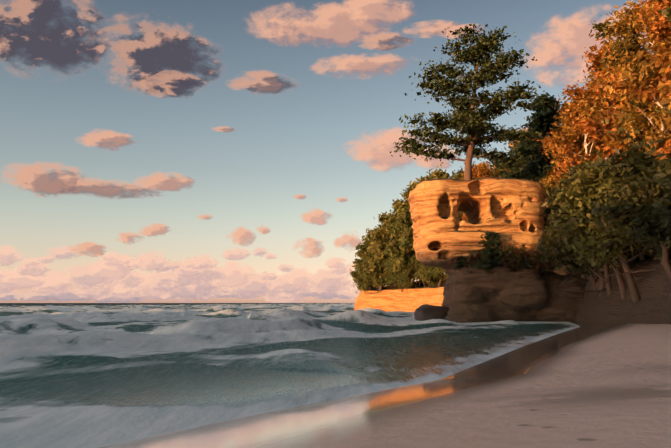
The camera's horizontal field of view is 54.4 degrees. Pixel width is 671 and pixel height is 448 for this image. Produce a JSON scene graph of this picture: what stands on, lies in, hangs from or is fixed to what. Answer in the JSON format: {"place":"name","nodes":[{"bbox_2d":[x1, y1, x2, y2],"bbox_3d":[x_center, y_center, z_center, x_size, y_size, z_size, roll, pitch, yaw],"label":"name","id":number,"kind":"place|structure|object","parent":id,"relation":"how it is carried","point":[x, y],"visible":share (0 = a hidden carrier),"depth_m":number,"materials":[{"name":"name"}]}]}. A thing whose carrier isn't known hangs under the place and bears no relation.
{"place":"outdoors","nodes":[
{"label":"outdoors","id":0,"kind":"place"},
{"bbox_2d":[0,245,21,265],"bbox_3d":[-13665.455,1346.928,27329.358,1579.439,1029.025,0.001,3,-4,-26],"label":"cloud","id":1,"kind":"structure","parent":0,"point":[9,255],"depth_m":27313.63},
{"bbox_2d":[0,270,25,291],"bbox_3d":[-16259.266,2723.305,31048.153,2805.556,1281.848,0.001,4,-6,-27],"label":"cloud","id":2,"kind":"structure","parent":0,"point":[4,286],"depth_m":31274.86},
{"bbox_2d":[0,289,38,301],"bbox_3d":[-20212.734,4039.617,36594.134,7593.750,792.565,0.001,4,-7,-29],"label":"cloud","id":3,"kind":"structure","parent":0,"point":[8,296],"depth_m":37378.16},
{"bbox_2d":[0,268,49,288],"bbox_3d":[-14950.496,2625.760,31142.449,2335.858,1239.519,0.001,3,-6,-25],"label":"cloud","id":4,"kind":"structure","parent":0,"point":[15,278],"depth_m":31102.27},
{"bbox_2d":[20,258,41,270],"bbox_3d":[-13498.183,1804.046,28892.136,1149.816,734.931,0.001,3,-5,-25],"label":"cloud","id":5,"kind":"structure","parent":0,"point":[28,264],"depth_m":28875.93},
{"bbox_2d":[27,262,48,275],"bbox_3d":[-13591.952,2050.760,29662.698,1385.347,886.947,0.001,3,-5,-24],"label":"cloud","id":6,"kind":"structure","parent":0,"point":[40,270],"depth_m":29716.12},
{"bbox_2d":[3,162,83,196],"bbox_3d":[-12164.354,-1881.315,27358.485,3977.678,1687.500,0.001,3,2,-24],"label":"cloud","id":7,"kind":"structure","parent":0,"point":[36,178],"depth_m":27351.30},
{"bbox_2d":[13,287,79,301],"bbox_3d":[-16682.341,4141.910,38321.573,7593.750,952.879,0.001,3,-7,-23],"label":"cloud","id":8,"kind":"structure","parent":0,"point":[32,295],"depth_m":38183.67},
{"bbox_2d":[26,271,66,295],"bbox_3d":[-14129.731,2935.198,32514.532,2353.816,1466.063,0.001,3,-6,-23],"label":"cloud","id":9,"kind":"structure","parent":0,"point":[39,289],"depth_m":32490.18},
{"bbox_2d":[0,0,106,72],"bbox_3d":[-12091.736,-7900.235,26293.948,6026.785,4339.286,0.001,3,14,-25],"label":"cloud","id":10,"kind":"structure","parent":0,"point":[30,34],"depth_m":26548.28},
{"bbox_2d":[34,270,80,290],"bbox_3d":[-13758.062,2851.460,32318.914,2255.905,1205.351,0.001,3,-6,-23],"label":"cloud","id":11,"kind":"structure","parent":0,"point":[56,282],"depth_m":32310.28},
{"bbox_2d":[48,247,80,258],"bbox_3d":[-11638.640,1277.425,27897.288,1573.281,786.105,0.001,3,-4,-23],"label":"cloud","id":12,"kind":"structure","parent":0,"point":[63,252],"depth_m":27884.38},
{"bbox_2d":[66,264,106,288],"bbox_3d":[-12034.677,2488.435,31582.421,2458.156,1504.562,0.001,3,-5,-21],"label":"cloud","id":13,"kind":"structure","parent":0,"point":[85,276],"depth_m":31525.85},
{"bbox_2d":[70,242,104,256],"bbox_3d":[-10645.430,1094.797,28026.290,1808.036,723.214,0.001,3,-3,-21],"label":"cloud","id":14,"kind":"structure","parent":0,"point":[93,249],"depth_m":28057.67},
{"bbox_2d":[78,284,107,295],"bbox_3d":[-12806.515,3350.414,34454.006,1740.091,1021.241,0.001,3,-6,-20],"label":"cloud","id":15,"kind":"structure","parent":0,"point":[96,292],"depth_m":34499.13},
{"bbox_2d":[74,284,114,298],"bbox_3d":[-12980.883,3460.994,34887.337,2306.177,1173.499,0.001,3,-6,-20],"label":"cloud","id":16,"kind":"structure","parent":0,"point":[81,291],"depth_m":34820.86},
{"bbox_2d":[80,130,132,149],"bbox_3d":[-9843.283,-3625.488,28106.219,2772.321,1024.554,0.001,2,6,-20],"label":"cloud","id":17,"kind":"structure","parent":0,"point":[111,140],"depth_m":28105.48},
{"bbox_2d":[89,260,128,279],"bbox_3d":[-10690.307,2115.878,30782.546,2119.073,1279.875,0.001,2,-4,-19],"label":"cloud","id":18,"kind":"structure","parent":0,"point":[100,268],"depth_m":30724.76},
{"bbox_2d":[60,178,158,197],"bbox_3d":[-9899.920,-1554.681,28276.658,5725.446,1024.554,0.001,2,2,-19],"label":"cloud","id":19,"kind":"structure","parent":0,"point":[107,189],"depth_m":28315.78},
{"bbox_2d":[75,289,154,302],"bbox_3d":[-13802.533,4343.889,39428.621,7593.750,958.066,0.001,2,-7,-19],"label":"cloud","id":20,"kind":"structure","parent":0,"point":[106,299],"depth_m":39481.94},
{"bbox_2d":[100,251,130,265],"bbox_3d":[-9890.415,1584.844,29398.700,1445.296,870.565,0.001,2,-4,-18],"label":"cloud","id":21,"kind":"structure","parent":0,"point":[120,259],"depth_m":29424.49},
{"bbox_2d":[109,284,135,300],"bbox_3d":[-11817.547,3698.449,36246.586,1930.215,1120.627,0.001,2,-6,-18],"label":"cloud","id":22,"kind":"structure","parent":0,"point":[121,297],"depth_m":36196.28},
{"bbox_2d":[110,280,136,295],"bbox_3d":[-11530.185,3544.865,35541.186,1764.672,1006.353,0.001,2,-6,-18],"label":"cloud","id":23,"kind":"structure","parent":0,"point":[121,290],"depth_m":35504.14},
{"bbox_2d":[117,232,140,243],"bbox_3d":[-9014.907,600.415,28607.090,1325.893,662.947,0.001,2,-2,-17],"label":"cloud","id":24,"kind":"structure","parent":0,"point":[126,237],"depth_m":28580.19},
{"bbox_2d":[116,269,143,287],"bbox_3d":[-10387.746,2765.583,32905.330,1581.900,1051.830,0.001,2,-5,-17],"label":"cloud","id":25,"kind":"structure","parent":0,"point":[133,279],"depth_m":32944.66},
{"bbox_2d":[138,251,164,269],"bbox_3d":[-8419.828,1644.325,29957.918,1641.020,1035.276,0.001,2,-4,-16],"label":"cloud","id":26,"kind":"structure","parent":0,"point":[152,260],"depth_m":29946.50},
{"bbox_2d":[124,269,178,297],"bbox_3d":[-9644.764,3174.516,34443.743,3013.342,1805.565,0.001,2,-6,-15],"label":"cloud","id":27,"kind":"structure","parent":0,"point":[144,285],"depth_m":34376.60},
{"bbox_2d":[135,256,170,271],"bbox_3d":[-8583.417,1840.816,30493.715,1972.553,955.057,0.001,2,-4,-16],"label":"cloud","id":28,"kind":"structure","parent":0,"point":[164,267],"depth_m":30632.71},
{"bbox_2d":[140,223,168,235],"bbox_3d":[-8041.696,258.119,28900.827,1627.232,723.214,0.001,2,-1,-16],"label":"cloud","id":29,"kind":"structure","parent":0,"point":[155,229],"depth_m":28907.82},
{"bbox_2d":[104,15,219,93],"bbox_3d":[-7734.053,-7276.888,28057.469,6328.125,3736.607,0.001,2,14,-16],"label":"cloud","id":30,"kind":"structure","parent":0,"point":[152,50],"depth_m":28085.62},
{"bbox_2d":[135,172,193,190],"bbox_3d":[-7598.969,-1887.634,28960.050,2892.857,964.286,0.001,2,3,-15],"label":"cloud","id":31,"kind":"structure","parent":0,"point":[164,182],"depth_m":28972.91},
{"bbox_2d":[147,270,184,291],"bbox_3d":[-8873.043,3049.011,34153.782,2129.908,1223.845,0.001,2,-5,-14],"label":"cloud","id":32,"kind":"structure","parent":0,"point":[159,281],"depth_m":34108.60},
{"bbox_2d":[140,71,203,97],"bbox_3d":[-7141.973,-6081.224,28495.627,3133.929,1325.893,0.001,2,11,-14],"label":"cloud","id":33,"kind":"structure","parent":0,"point":[173,83],"depth_m":28491.84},
{"bbox_2d":[158,285,200,300],"bbox_3d":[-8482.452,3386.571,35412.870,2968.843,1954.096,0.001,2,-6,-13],"label":"cloud","id":34,"kind":"structure","parent":0,"point":[174,296],"depth_m":35328.04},
{"bbox_2d":[160,261,199,284],"bbox_3d":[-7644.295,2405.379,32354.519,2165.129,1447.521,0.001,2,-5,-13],"label":"cloud","id":35,"kind":"structure","parent":0,"point":[174,275],"depth_m":32304.63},
{"bbox_2d":[171,261,209,276],"bbox_3d":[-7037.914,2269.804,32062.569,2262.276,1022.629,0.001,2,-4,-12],"label":"cloud","id":36,"kind":"structure","parent":0,"point":[183,270],"depth_m":32009.44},
{"bbox_2d":[168,289,216,302],"bbox_3d":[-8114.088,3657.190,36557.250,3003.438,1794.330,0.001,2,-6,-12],"label":"cloud","id":37,"kind":"structure","parent":0,"point":[206,296],"depth_m":36581.72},
{"bbox_2d":[187,280,215,292],"bbox_3d":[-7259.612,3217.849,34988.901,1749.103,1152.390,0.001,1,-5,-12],"label":"cloud","id":38,"kind":"structure","parent":0,"point":[207,286],"depth_m":35014.96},
{"bbox_2d":[192,254,217,267],"bbox_3d":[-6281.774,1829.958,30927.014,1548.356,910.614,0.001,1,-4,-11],"label":"cloud","id":39,"kind":"structure","parent":0,"point":[204,260],"depth_m":30945.19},
{"bbox_2d":[186,261,225,281],"bbox_3d":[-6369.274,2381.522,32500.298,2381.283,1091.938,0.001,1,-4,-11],"label":"cloud","id":40,"kind":"structure","parent":0,"point":[213,272],"depth_m":32534.49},
{"bbox_2d":[186,280,225,294],"bbox_3d":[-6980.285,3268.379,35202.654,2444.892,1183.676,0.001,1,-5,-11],"label":"cloud","id":41,"kind":"structure","parent":0,"point":[218,287],"depth_m":35289.81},
{"bbox_2d":[212,261,254,286],"bbox_3d":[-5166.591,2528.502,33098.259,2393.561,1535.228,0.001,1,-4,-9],"label":"cloud","id":42,"kind":"structure","parent":0,"point":[235,275],"depth_m":33094.64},
{"bbox_2d":[206,287,262,298],"bbox_3d":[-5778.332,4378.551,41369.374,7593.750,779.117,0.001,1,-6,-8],"label":"cloud","id":43,"kind":"structure","parent":0,"point":[227,293],"depth_m":41219.57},
{"bbox_2d":[224,247,249,259],"bbox_3d":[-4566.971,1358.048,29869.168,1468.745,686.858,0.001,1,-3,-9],"label":"cloud","id":44,"kind":"structure","parent":0,"point":[237,254],"depth_m":29873.85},
{"bbox_2d":[228,227,254,245],"bbox_3d":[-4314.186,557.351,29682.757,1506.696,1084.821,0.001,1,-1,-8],"label":"cloud","id":45,"kind":"structure","parent":0,"point":[242,236],"depth_m":29694.31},
{"bbox_2d":[227,273,272,297],"bbox_3d":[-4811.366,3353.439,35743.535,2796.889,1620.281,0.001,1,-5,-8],"label":"cloud","id":46,"kind":"structure","parent":0,"point":[239,293],"depth_m":35657.79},
{"bbox_2d":[235,272,272,293],"bbox_3d":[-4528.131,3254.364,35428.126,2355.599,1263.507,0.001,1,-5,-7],"label":"cloud","id":47,"kind":"structure","parent":0,"point":[254,284],"depth_m":35442.40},
{"bbox_2d":[229,70,294,93],"bbox_3d":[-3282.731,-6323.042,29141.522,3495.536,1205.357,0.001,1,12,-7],"label":"cloud","id":48,"kind":"structure","parent":0,"point":[261,81],"depth_m":29138.81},
{"bbox_2d":[260,271,277,279],"bbox_3d":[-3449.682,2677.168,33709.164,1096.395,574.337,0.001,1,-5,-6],"label":"cloud","id":49,"kind":"structure","parent":0,"point":[269,276],"depth_m":33707.73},
{"bbox_2d":[261,275,311,302],"bbox_3d":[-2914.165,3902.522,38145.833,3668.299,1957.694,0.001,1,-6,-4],"label":"cloud","id":50,"kind":"structure","parent":0,"point":[291,299],"depth_m":38090.66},
{"bbox_2d":[270,277,303,292],"bbox_3d":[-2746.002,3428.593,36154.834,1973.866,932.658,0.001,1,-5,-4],"label":"cloud","id":51,"kind":"structure","parent":0,"point":[282,285],"depth_m":36140.36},
{"bbox_2d":[266,275,308,297],"bbox_3d":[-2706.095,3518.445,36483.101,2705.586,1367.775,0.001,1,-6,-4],"label":"cloud","id":52,"kind":"structure","parent":0,"point":[284,294],"depth_m":36456.46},
{"bbox_2d":[0,303,579,447],"bbox_3d":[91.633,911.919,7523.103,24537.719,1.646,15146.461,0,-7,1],"label":"lake water","id":53,"kind":"structure","parent":0,"point":[85,375],"depth_m":19.47,"materials":[{"name":"liquid"}]},
{"bbox_2d":[414,304,448,320],"bbox_3d":[9.867,9.337,65.521,4.339,2.552,2.827,3,-8,-25],"label":"shore boulder","id":54,"kind":"object","parent":53,"relation":"in","point":[424,312],"visible":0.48,"depth_m":64.40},
{"bbox_2d":[283,268,314,289],"bbox_3d":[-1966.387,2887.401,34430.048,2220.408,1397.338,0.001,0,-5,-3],"label":"cloud","id":55,"kind":"structure","parent":0,"point":[297,278],"depth_m":34435.93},
{"bbox_2d":[296,238,322,257],"bbox_3d":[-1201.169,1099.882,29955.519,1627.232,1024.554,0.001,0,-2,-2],"label":"cloud","id":56,"kind":"structure","parent":0,"point":[312,248],"depth_m":29959.40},
{"bbox_2d":[302,209,329,224],"bbox_3d":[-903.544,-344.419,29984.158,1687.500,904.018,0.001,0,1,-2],"label":"cloud","id":57,"kind":"structure","parent":0,"point":[317,216],"depth_m":29984.73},
{"bbox_2d":[253,3,388,45],"bbox_3d":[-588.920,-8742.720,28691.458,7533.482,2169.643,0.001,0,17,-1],"label":"cloud","id":58,"kind":"structure","parent":0,"point":[335,23],"depth_m":28708.29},
{"bbox_2d":[0,0,652,302],"label":"sky","id":59,"kind":"structure","parent":0,"point":[290,142],"materials":[{"name":"blue"}]},
{"bbox_2d":[305,269,349,293],"bbox_3d":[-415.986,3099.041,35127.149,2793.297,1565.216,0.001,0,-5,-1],"label":"cloud","id":60,"kind":"structure","parent":0,"point":[325,281],"depth_m":35128.18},
{"bbox_2d":[301,290,355,298],"bbox_3d":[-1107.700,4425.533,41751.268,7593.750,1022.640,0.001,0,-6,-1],"label":"cloud","id":61,"kind":"structure","parent":0,"point":[342,294],"depth_m":41756.15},
{"bbox_2d":[328,258,349,273],"bbox_3d":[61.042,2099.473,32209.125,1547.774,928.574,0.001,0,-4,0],"label":"cloud","id":62,"kind":"structure","parent":0,"point":[342,269],"depth_m":32202.53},
{"bbox_2d":[334,275,353,291],"bbox_3d":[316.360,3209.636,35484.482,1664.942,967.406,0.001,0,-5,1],"label":"cloud","id":63,"kind":"structure","parent":0,"point":[345,280],"depth_m":35481.99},
{"bbox_2d":[334,234,361,247],"bbox_3d":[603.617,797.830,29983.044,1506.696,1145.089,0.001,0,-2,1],"label":"cloud","id":64,"kind":"structure","parent":0,"point":[350,240],"depth_m":29985.21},
{"bbox_2d":[313,50,405,76],"bbox_3d":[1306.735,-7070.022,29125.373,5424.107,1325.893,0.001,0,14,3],"label":"cloud","id":65,"kind":"structure","parent":0,"point":[362,65],"depth_m":29120.42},
{"bbox_2d":[344,0,412,22],"bbox_3d":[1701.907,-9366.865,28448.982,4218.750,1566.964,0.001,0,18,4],"label":"cloud","id":66,"kind":"structure","parent":0,"point":[388,11],"depth_m":28458.07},
{"bbox_2d":[99,321,670,447],"bbox_3d":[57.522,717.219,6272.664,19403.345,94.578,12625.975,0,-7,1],"label":"beach ground","id":67,"kind":"structure","parent":0,"point":[594,385],"depth_m":8.65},
{"bbox_2d":[360,32,412,50],"bbox_3d":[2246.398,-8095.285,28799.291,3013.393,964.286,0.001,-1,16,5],"label":"cloud","id":68,"kind":"structure","parent":0,"point":[382,41],"depth_m":28814.01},
{"bbox_2d":[349,128,443,170],"bbox_3d":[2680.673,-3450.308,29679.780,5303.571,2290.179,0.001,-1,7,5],"label":"cloud","id":69,"kind":"structure","parent":0,"point":[375,153],"depth_m":29742.80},
{"bbox_2d":[354,277,446,311],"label":"headland terrain","id":70,"kind":"structure","parent":0,"point":[386,299],"depth_m":122.44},
{"bbox_2d":[350,234,374,288],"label":"tree","id":71,"kind":"object","parent":70,"relation":"on","point":[363,249],"visible":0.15,"depth_m":133.92,"materials":[{"name":"green plant"}]},
{"bbox_2d":[352,256,375,287],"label":"shrub","id":72,"kind":"object","parent":70,"relation":"on","point":[357,261],"visible":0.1,"depth_m":132.23,"materials":[{"name":"green plant"}]},
{"bbox_2d":[354,258,382,293],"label":"shrub","id":73,"kind":"object","parent":70,"relation":"on","point":[360,281],"visible":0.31,"depth_m":129.62,"materials":[{"name":"green plant"}]},
{"bbox_2d":[361,265,389,288],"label":"shrub","id":74,"kind":"object","parent":70,"relation":"on","point":[366,276],"visible":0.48,"depth_m":128.30,"materials":[{"name":"green plant"}]},
{"bbox_2d":[365,231,393,289],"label":"tree","id":75,"kind":"object","parent":70,"relation":"on","point":[375,240],"visible":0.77,"depth_m":128.03,"materials":[{"name":"green plant"}]},
{"bbox_2d":[374,211,394,238],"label":"tree","id":76,"kind":"object","parent":70,"relation":"on","point":[382,219],"visible":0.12,"depth_m":137.04,"materials":[{"name":"green plant"}]},
{"bbox_2d":[371,258,401,289],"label":"shrub","id":77,"kind":"object","parent":70,"relation":"on","point":[378,282],"visible":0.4,"depth_m":125.36,"materials":[{"name":"green plant"}]},
{"bbox_2d":[384,214,400,286],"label":"tree","id":78,"kind":"object","parent":70,"relation":"on","point":[392,219],"visible":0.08,"depth_m":135.00,"materials":[{"name":"green plant"}]},
{"bbox_2d":[382,222,411,281],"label":"tree","id":79,"kind":"object","parent":70,"relation":"on","point":[395,230],"visible":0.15,"depth_m":127.26,"materials":[{"name":"green plant"}]},
{"bbox_2d":[382,201,414,287],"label":"tree","id":80,"kind":"object","parent":70,"relation":"on","point":[400,251],"visible":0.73,"depth_m":121.98,"materials":[{"name":"green plant"}]},
{"bbox_2d":[383,255,414,292],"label":"shrub","id":81,"kind":"object","parent":70,"relation":"on","point":[402,272],"visible":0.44,"depth_m":122.15,"materials":[{"name":"green plant"}]},
{"bbox_2d":[397,254,426,292],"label":"shrub","id":82,"kind":"object","parent":70,"relation":"on","point":[414,264],"visible":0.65,"depth_m":120.63,"materials":[{"name":"green plant"}]},
{"bbox_2d":[397,175,441,286],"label":"tree","id":83,"kind":"object","parent":70,"relation":"on","point":[409,233],"visible":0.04,"depth_m":119.66,"materials":[{"name":"green plant"}]},
{"bbox_2d":[417,262,438,286],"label":"shrub","id":84,"kind":"object","parent":70,"relation":"on","point":[428,277],"visible":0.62,"depth_m":118.19,"materials":[{"name":"green plant"}]},
{"bbox_2d":[428,267,447,281],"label":"shrub","id":85,"kind":"object","parent":70,"relation":"on","point":[438,272],"visible":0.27,"depth_m":115.42,"materials":[{"name":"green plant"}]},
{"bbox_2d":[426,164,454,283],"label":"tree","id":86,"kind":"object","parent":70,"relation":"on","point":[436,174],"visible":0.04,"depth_m":125.25,"materials":[{"name":"green plant"}]},
{"bbox_2d":[399,20,458,37],"bbox_3d":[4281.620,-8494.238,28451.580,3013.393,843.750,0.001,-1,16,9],"label":"cloud","id":87,"kind":"structure","parent":0,"point":[438,27],"depth_m":28455.95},
{"bbox_2d":[413,146,457,168],"bbox_3d":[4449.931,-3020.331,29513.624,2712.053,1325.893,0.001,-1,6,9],"label":"cloud","id":88,"kind":"structure","parent":0,"point":[433,163],"depth_m":29545.25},
{"bbox_2d":[442,24,482,38],"bbox_3d":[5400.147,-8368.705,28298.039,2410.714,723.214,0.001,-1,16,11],"label":"cloud","id":89,"kind":"structure","parent":0,"point":[453,29],"depth_m":28309.09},
{"bbox_2d":[408,177,587,322],"bbox_3d":[17.268,3.354,66.290,19.271,15.441,11.913,0,-7,1],"label":"rock formation","id":90,"kind":"object","parent":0,"point":[511,210],"visible":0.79,"depth_m":62.51,"materials":[{"name":"stone"}]},
{"bbox_2d":[449,167,464,179],"bbox_3d":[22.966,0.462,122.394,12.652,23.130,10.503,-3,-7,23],"label":"bush","id":91,"kind":"object","parent":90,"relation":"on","point":[458,174],"visible":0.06,"depth_m":123.17,"materials":[{"name":"green plant"}]},
{"bbox_2d":[451,253,473,273],"bbox_3d":[12.341,3.608,62.271,2.724,2.777,2.170,0,-7,1],"label":"shrub","id":92,"kind":"object","parent":90,"relation":"on","point":[459,262],"visible":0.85,"depth_m":61.72,"materials":[{"name":"green plant"}]},
{"bbox_2d":[390,23,556,221],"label":"tree","id":93,"kind":"object","parent":90,"relation":"on","point":[471,123],"visible":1,"depth_m":67.32,"materials":[{"name":"green plant"}]},
{"bbox_2d":[465,250,481,268],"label":"shrub","id":94,"kind":"object","parent":90,"relation":"on","point":[473,256],"visible":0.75,"depth_m":61.52,"materials":[{"name":"green plant"}]},
{"bbox_2d":[472,249,498,271],"bbox_3d":[13.909,3.553,61.703,2.354,2.325,2.299,5,-8,-35],"label":"shrub","id":95,"kind":"object","parent":90,"relation":"on","point":[485,264],"visible":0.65,"depth_m":61.10,"materials":[{"name":"green plant"}]},
{"bbox_2d":[478,230,506,264],"bbox_3d":[14.869,2.346,61.694,2.957,3.653,3.102,0,-7,1],"label":"shrub","id":96,"kind":"object","parent":90,"relation":"on","point":[491,244],"visible":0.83,"depth_m":61.27,"materials":[{"name":"green plant"}]},
{"bbox_2d":[495,241,518,267],"bbox_3d":[15.981,3.001,61.437,2.237,2.894,2.543,0,-7,1],"label":"shrub","id":97,"kind":"object","parent":90,"relation":"on","point":[504,256],"visible":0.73,"depth_m":60.84,"materials":[{"name":"green plant"}]},
{"bbox_2d":[504,246,523,267],"bbox_3d":[16.721,3.094,61.708,2.400,2.393,2.089,-2,-7,18],"label":"shrub","id":98,"kind":"object","parent":90,"relation":"on","point":[515,251],"visible":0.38,"depth_m":61.15,"materials":[{"name":"green plant"}]},
{"bbox_2d":[514,244,533,277],"bbox_3d":[17.658,3.452,61.704,2.173,3.276,2.243,-2,-7,18],"label":"shrub","id":99,"kind":"object","parent":90,"relation":"on","point":[526,264],"visible":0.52,"depth_m":60.97,"materials":[{"name":"green plant"}]},
{"bbox_2d":[523,250,539,269],"bbox_3d":[18.580,3.465,62.235,2.735,2.513,2.524,6,-9,-40],"label":"shrub","id":100,"kind":"object","parent":90,"relation":"on","point":[534,260],"visible":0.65,"depth_m":61.23,"materials":[{"name":"green plant"}]},
{"bbox_2d":[533,254,554,275],"bbox_3d":[19.719,3.566,62.108,2.377,2.779,2.441,0,-7,1],"label":"shrub","id":101,"kind":"object","parent":90,"relation":"on","point":[542,267],"visible":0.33,"depth_m":61.57,"materials":[{"name":"green plant"}]},
{"bbox_2d":[527,6,615,84],"bbox_3d":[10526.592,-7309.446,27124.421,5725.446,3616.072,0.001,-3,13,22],"label":"cloud","id":102,"kind":"structure","parent":0,"point":[565,41],"depth_m":27419.68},
{"bbox_2d":[553,251,670,324],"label":"dirt bank","id":103,"kind":"structure","parent":0,"point":[652,305],"depth_m":45.73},
{"bbox_2d":[457,162,509,222],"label":"tree","id":104,"kind":"object","parent":103,"relation":"on","point":[478,171],"visible":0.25,"depth_m":95.56,"materials":[{"name":"orange plant"}]},
{"bbox_2d":[488,92,567,271],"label":"tree","id":105,"kind":"object","parent":103,"relation":"on","point":[543,121],"visible":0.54,"depth_m":79.66,"materials":[{"name":"green plant"}]},
{"bbox_2d":[532,159,570,274],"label":"tree","id":106,"kind":"object","parent":103,"relation":"on","point":[543,174],"visible":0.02,"depth_m":73.01,"materials":[{"name":"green plant"}]},
{"bbox_2d":[532,170,611,296],"bbox_3d":[20.310,0.766,51.124,9.433,11.118,7.266,0,-7,1],"label":"tree","id":107,"kind":"object","parent":103,"relation":"on","point":[550,248],"visible":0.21,"depth_m":51.18,"materials":[{"name":"green plant"}]},
{"bbox_2d":[539,136,608,278],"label":"tree","id":108,"kind":"object","parent":103,"relation":"on","point":[547,183],"visible":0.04,"depth_m":67.36,"materials":[{"name":"orange plant"}]},
{"bbox_2d":[537,95,641,191],"bbox_3d":[24.916,-4.014,62.355,8.396,18.521,10.438,7,-10,-45],"label":"tree","id":109,"kind":"object","parent":103,"relation":"on","point":[567,155],"visible":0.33,"depth_m":63.63,"materials":[{"name":"orange plant"}]},
{"bbox_2d":[542,213,636,293],"bbox_3d":[21.695,2.329,56.910,7.526,8.738,8.638,0,-7,1],"label":"tree","id":110,"kind":"object","parent":103,"relation":"on","point":[592,276],"depth_m":56.66,"materials":[{"name":"green plant"}]},
{"bbox_2d":[539,151,645,301],"bbox_3d":[18.859,0.041,43.679,8.252,10.295,8.335,6,-9,-41],"label":"tree","id":111,"kind":"object","parent":103,"relation":"on","point":[587,188],"visible":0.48,"depth_m":43.92,"materials":[{"name":"green plant"}]},
{"bbox_2d":[553,213,638,296],"bbox_3d":[21.973,0.810,54.114,7.245,11.598,7.932,3,-8,-25],"label":"tree","id":112,"kind":"object","parent":103,"relation":"on","point":[601,282],"depth_m":53.90,"materials":[{"name":"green plant"}]},
{"bbox_2d":[550,156,648,298],"bbox_3d":[20.801,0.231,47.865,8.658,10.478,8.183,-7,-10,44],"label":"tree","id":113,"kind":"object","parent":103,"relation":"on","point":[570,227],"visible":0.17,"depth_m":47.41,"materials":[{"name":"green plant"}]},
{"bbox_2d":[575,70,631,261],"bbox_3d":[28.315,-6.196,65.585,9.467,21.655,11.998,0,-7,1],"label":"tree","id":114,"kind":"object","parent":103,"relation":"on","point":[593,150],"visible":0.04,"depth_m":64.33,"materials":[{"name":"orange plant"}]},
{"bbox_2d":[559,247,655,296],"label":"deadwood branches","id":115,"kind":"object","parent":103,"relation":"on","point":[632,258],"visible":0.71,"depth_m":44.21,"materials":[{"name":"brown wood"}]},
{"bbox_2d":[558,33,670,260],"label":"tree","id":116,"kind":"object","parent":103,"relation":"on","point":[582,93],"visible":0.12,"depth_m":56.09,"materials":[{"name":"orange plant"}]},
{"bbox_2d":[571,50,667,157],"bbox_3d":[27.473,-6.515,59.533,9.668,20.692,10.319,3,-7,-22],"label":"tree","id":117,"kind":"object","parent":103,"relation":"on","point":[588,106],"visible":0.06,"depth_m":59.80,"materials":[{"name":"orange plant"}]},
{"bbox_2d":[589,0,670,156],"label":"tree","id":118,"kind":"object","parent":103,"relation":"on","point":[625,26],"visible":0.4,"depth_m":49.82,"materials":[{"name":"orange plant"}]},
{"bbox_2d":[591,139,670,282],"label":"tree","id":119,"kind":"object","parent":103,"relation":"on","point":[633,167],"visible":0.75,"depth_m":38.01,"materials":[{"name":"green plant"}]},
{"bbox_2d":[591,0,670,159],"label":"tree","id":120,"kind":"object","parent":103,"relation":"on","point":[648,91],"visible":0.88,"depth_m":45.07,"materials":[{"name":"orange plant"}]},
{"bbox_2d":[611,0,670,140],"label":"tree","id":121,"kind":"object","parent":103,"relation":"on","point":[652,120],"visible":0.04,"depth_m":53.10,"materials":[{"name":"orange plant"}]},
{"bbox_2d":[640,153,670,246],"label":"tree","id":122,"kind":"object","parent":103,"relation":"on","point":[664,175],"visible":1,"depth_m":32.23,"materials":[{"name":"green plant"}]},
{"bbox_2d":[648,5,670,132],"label":"tree","id":123,"kind":"object","parent":103,"relation":"on","point":[666,108],"visible":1,"depth_m":39.59,"materials":[{"name":"orange plant"}]},
{"bbox_2d":[601,4,648,45],"bbox_3d":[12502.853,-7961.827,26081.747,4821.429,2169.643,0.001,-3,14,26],"label":"cloud","id":124,"kind":"structure","parent":0,"point":[613,16],"depth_m":26483.49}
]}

